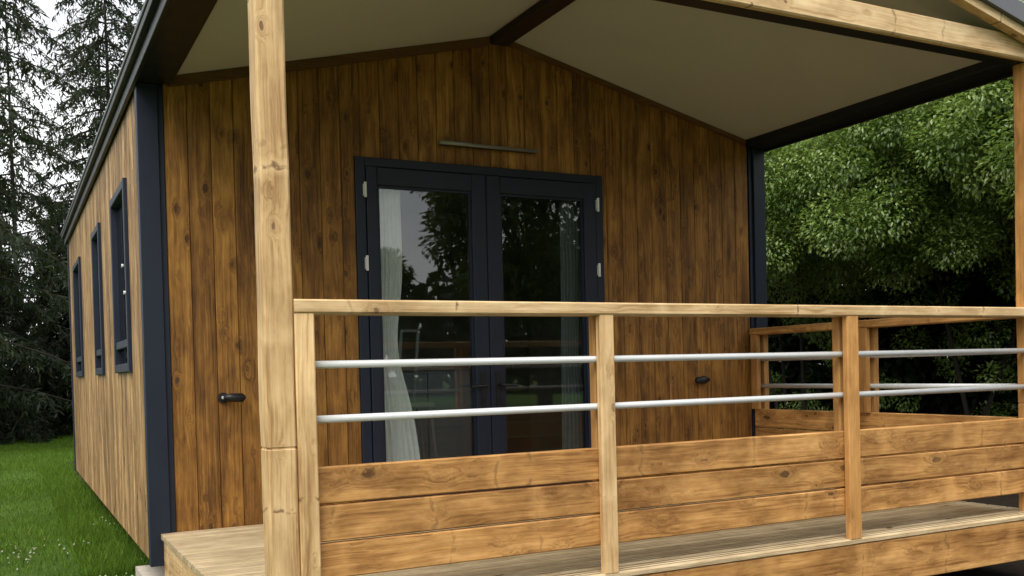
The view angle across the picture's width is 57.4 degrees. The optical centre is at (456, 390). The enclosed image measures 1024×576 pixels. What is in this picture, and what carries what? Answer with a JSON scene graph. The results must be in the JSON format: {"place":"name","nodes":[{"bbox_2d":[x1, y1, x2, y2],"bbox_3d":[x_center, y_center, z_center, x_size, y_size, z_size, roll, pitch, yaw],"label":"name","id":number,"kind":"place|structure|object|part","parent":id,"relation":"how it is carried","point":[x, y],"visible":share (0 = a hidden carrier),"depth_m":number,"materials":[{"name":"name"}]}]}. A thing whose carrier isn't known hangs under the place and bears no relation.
{"place":"outdoors","nodes":[
{"label":"outdoors","id":0,"kind":"place"},
{"bbox_2d":[0,0,144,345],"label":"sky","id":1,"kind":"structure","parent":0,"point":[47,6],"materials":[{"name":"white"}]},
{"bbox_2d":[0,429,148,575],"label":"lawn","id":2,"kind":"structure","parent":0,"point":[45,567],"depth_m":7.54,"materials":[{"name":"plant"}]},
{"bbox_2d":[0,197,65,444],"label":"conifer tree","id":3,"kind":"object","parent":2,"relation":"on","point":[14,425],"visible":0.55,"depth_m":19.80,"materials":[{"name":"green plant"}]},
{"bbox_2d":[10,211,72,437],"bbox_3d":[-9.139,-1.194,22.404,3.560,6.500,3.459,-2,1,-26],"label":"conifer tree","id":4,"kind":"object","parent":2,"relation":"on","point":[64,418],"visible":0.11,"depth_m":21.82,"materials":[{"name":"green plant"}]},
{"bbox_2d":[0,0,85,396],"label":"conifer tree","id":5,"kind":"object","parent":2,"relation":"on","point":[9,87],"visible":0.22,"depth_m":25.44,"materials":[{"name":"green plant"}]},
{"bbox_2d":[0,0,95,440],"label":"conifer tree","id":6,"kind":"object","parent":2,"relation":"on","point":[18,242],"visible":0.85,"depth_m":16.96,"materials":[{"name":"green plant"}]},
{"bbox_2d":[1,0,143,428],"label":"conifer tree","id":7,"kind":"object","parent":2,"relation":"on","point":[96,91],"visible":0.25,"depth_m":21.04,"materials":[{"name":"green plant"}]},
{"bbox_2d":[1,516,147,575],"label":"clover flowers","id":8,"kind":"object","parent":2,"relation":"on","point":[30,552],"visible":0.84,"depth_m":6.38,"materials":[{"name":"plant"}]},
{"bbox_2d":[23,0,129,332],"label":"conifer tree","id":9,"kind":"object","parent":2,"relation":"on","point":[84,110],"visible":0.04,"depth_m":32.78,"materials":[{"name":"green plant"}]},
{"bbox_2d":[115,11,138,78],"bbox_3d":[-8.015,-8.103,28.458,8.592,18.149,9.091,-2,1,-11],"label":"conifer tree","id":10,"kind":"object","parent":2,"relation":"on","point":[132,16],"depth_m":27.44,"materials":[{"name":"green plant"}]},
{"bbox_2d":[135,565,164,575],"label":"paving slab","id":11,"kind":"structure","parent":2,"relation":"on","point":[151,571],"depth_m":5.67,"materials":[{"name":"concrete"}]},
{"bbox_2d":[764,133,973,430],"bbox_3d":[4.127,-1.470,11.665,3.375,4.809,3.883,-2,1,-26],"label":"laurel bush","id":12,"kind":"object","parent":2,"relation":"on","point":[784,246],"visible":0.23,"depth_m":10.76,"materials":[{"name":"green plant"}]},
{"bbox_2d":[767,177,1018,430],"bbox_3d":[5.612,-0.910,12.985,2.191,4.112,17.248,-2,1,-26],"label":"hedge","id":13,"kind":"object","parent":2,"relation":"on","point":[923,370],"visible":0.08,"depth_m":11.57,"materials":[{"name":"green plant"}]},
{"bbox_2d":[901,0,1023,242],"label":"laurel bush","id":14,"kind":"object","parent":2,"relation":"on","point":[1006,171],"visible":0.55,"depth_m":8.32,"materials":[{"name":"green plant"}]},
{"bbox_2d":[68,455,1023,575],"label":"bare soil","id":15,"kind":"structure","parent":0,"point":[1014,568],"depth_m":5.42,"materials":[{"name":"brown soil"}]},
{"bbox_2d":[61,0,1023,566],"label":"wooden cabin","id":16,"kind":"object","parent":15,"relation":"on","point":[653,130],"visible":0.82,"depth_m":5.75,"materials":[{"name":"wood cladding"},{"name":"dark navy metal"},{"name":"glass"}]},
{"bbox_2d":[72,257,84,376],"bbox_3d":[-3.826,-0.719,9.492,0.072,1.168,0.900,-2,1,-26],"label":"window","id":17,"kind":"structure","parent":16,"relation":"in","point":[77,281],"depth_m":9.71,"materials":[{"name":"black glass"}]},
{"bbox_2d":[91,222,105,374],"bbox_3d":[-2.847,-0.706,7.466,0.072,1.168,0.640,-2,1,-26],"label":"window","id":18,"kind":"structure","parent":16,"relation":"in","point":[96,252],"depth_m":7.64,"materials":[{"name":"black glass"}]},
{"bbox_2d":[109,178,132,372],"bbox_3d":[-2.142,-0.697,5.991,0.084,1.168,0.810,-2,1,-26],"label":"window","id":19,"kind":"structure","parent":16,"relation":"in","point":[118,206],"depth_m":6.10,"materials":[{"name":"grey metal"}]},
{"bbox_2d":[218,392,245,402],"bbox_3d":[-1.264,0.042,5.232,0.159,0.060,0.076,-2,1,-5],"label":"door catch","id":20,"kind":"object","parent":16,"relation":"attached to","point":[230,397],"depth_m":5.22,"materials":[{"name":"black metal"}]},
{"bbox_2d":[379,189,419,461],"bbox_3d":[-0.379,-0.315,5.812,0.350,1.990,0.030,-2,1,-26],"label":"curtain","id":21,"kind":"object","parent":16,"relation":"hanging from","point":[401,441],"visible":0.45,"depth_m":5.80,"materials":[{"name":"white fabric"}]},
{"bbox_2d":[399,329,437,458],"bbox_3d":[-0.326,0.154,6.552,0.346,1.181,0.312,-2,1,-26],"label":"chair","id":22,"kind":"object","parent":16,"relation":"on","point":[421,404],"visible":0.46,"depth_m":6.66,"materials":[{"name":"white paint"}]},
{"bbox_2d":[363,166,492,500],"bbox_3d":[-0.162,-0.331,5.778,0.829,2.052,0.120,-2,1,-26],"label":"door","id":23,"kind":"structure","parent":16,"relation":"in","point":[472,186],"depth_m":5.84,"materials":[{"name":"grey metal"}]},
{"bbox_2d":[401,365,471,459],"bbox_3d":[-0.332,0.271,7.449,0.800,0.914,0.550,-2,1,-26],"label":"table","id":24,"kind":"object","parent":16,"relation":"on","point":[444,387],"visible":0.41,"depth_m":7.27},
{"bbox_3d":[-0.390,0.266,7.137,0.365,0.780,0.018,-2,1,-26],"label":"cupboard door","id":25,"kind":"part","parent":24,"relation":"part of","materials":[{"name":"grey"}]},
{"bbox_3d":[-0.053,0.255,7.300,0.365,0.780,0.018,-2,1,-26],"label":"cupboard door","id":26,"kind":"part","parent":24,"relation":"part of","materials":[{"name":"grey"}]},
{"bbox_2d":[439,140,539,153],"bbox_3d":[0.211,-1.550,5.951,0.720,0.026,0.058,-2,1,-26],"label":"wall light","id":27,"kind":"object","parent":16,"relation":"attached to","point":[477,146],"visible":1,"depth_m":5.92,"materials":[{"name":"black metal"}]},
{"bbox_2d":[485,175,600,489],"bbox_3d":[0.600,-0.357,6.146,0.856,2.052,0.120,-2,1,-26],"label":"door","id":28,"kind":"structure","parent":16,"relation":"in","point":[496,187],"depth_m":6.05,"materials":[{"name":"grey metal"}]},
{"bbox_2d":[559,201,583,449],"bbox_3d":[0.787,-0.355,6.375,0.200,1.990,0.030,-2,1,-26],"label":"curtain","id":29,"kind":"object","parent":16,"relation":"hanging from","point":[572,424],"visible":0.68,"depth_m":6.37,"materials":[{"name":"white fabric"}]},
{"bbox_2d":[695,376,709,383],"bbox_3d":[1.770,-0.073,6.697,0.159,0.060,0.076,-3,2,-46],"label":"door catch","id":30,"kind":"object","parent":16,"relation":"attached to","point":[702,380],"depth_m":6.66,"materials":[{"name":"black metal"}]},
{"bbox_2d":[161,488,1023,575],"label":"porch deck","id":31,"kind":"structure","parent":15,"relation":"on","point":[936,539],"depth_m":4.51,"materials":[{"name":"brown wood"}]},
{"bbox_2d":[247,0,300,575],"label":"porch post","id":32,"kind":"object","parent":31,"relation":"on","point":[273,278],"visible":1,"depth_m":3.22,"materials":[{"name":"brown wood"}]},
{"bbox_2d":[293,299,1023,575],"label":"porch railing","id":33,"kind":"object","parent":31,"relation":"on","point":[604,497],"visible":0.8,"depth_m":3.84,"materials":[{"name":"brown wood"}]},
{"bbox_2d":[749,318,1018,484],"bbox_3d":[2.667,0.103,6.039,0.122,1.109,1.985,-2,1,-26],"label":"side railing","id":34,"kind":"object","parent":31,"relation":"on","point":[794,421],"visible":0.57,"depth_m":6.02,"materials":[{"name":"brown wood"}]},
{"bbox_2d":[1013,62,1023,511],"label":"porch post","id":35,"kind":"object","parent":31,"relation":"on","point":[1018,87],"visible":0.83,"depth_m":5.06,"materials":[{"name":"brown wood"}]},
{"bbox_2d":[805,199,975,280],"bbox_3d":[6.040,-2.456,12.690,4.244,6.640,4.009,-2,1,-26],"label":"laurel bush","id":36,"kind":"object","parent":15,"relation":"on","point":[849,266],"depth_m":12.23,"materials":[{"name":"green plant"}]},
{"bbox_2d":[768,0,1023,416],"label":"laurel bush","id":37,"kind":"object","parent":15,"relation":"on","point":[883,134],"visible":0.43,"depth_m":9.55,"materials":[{"name":"green plant"}]}
]}

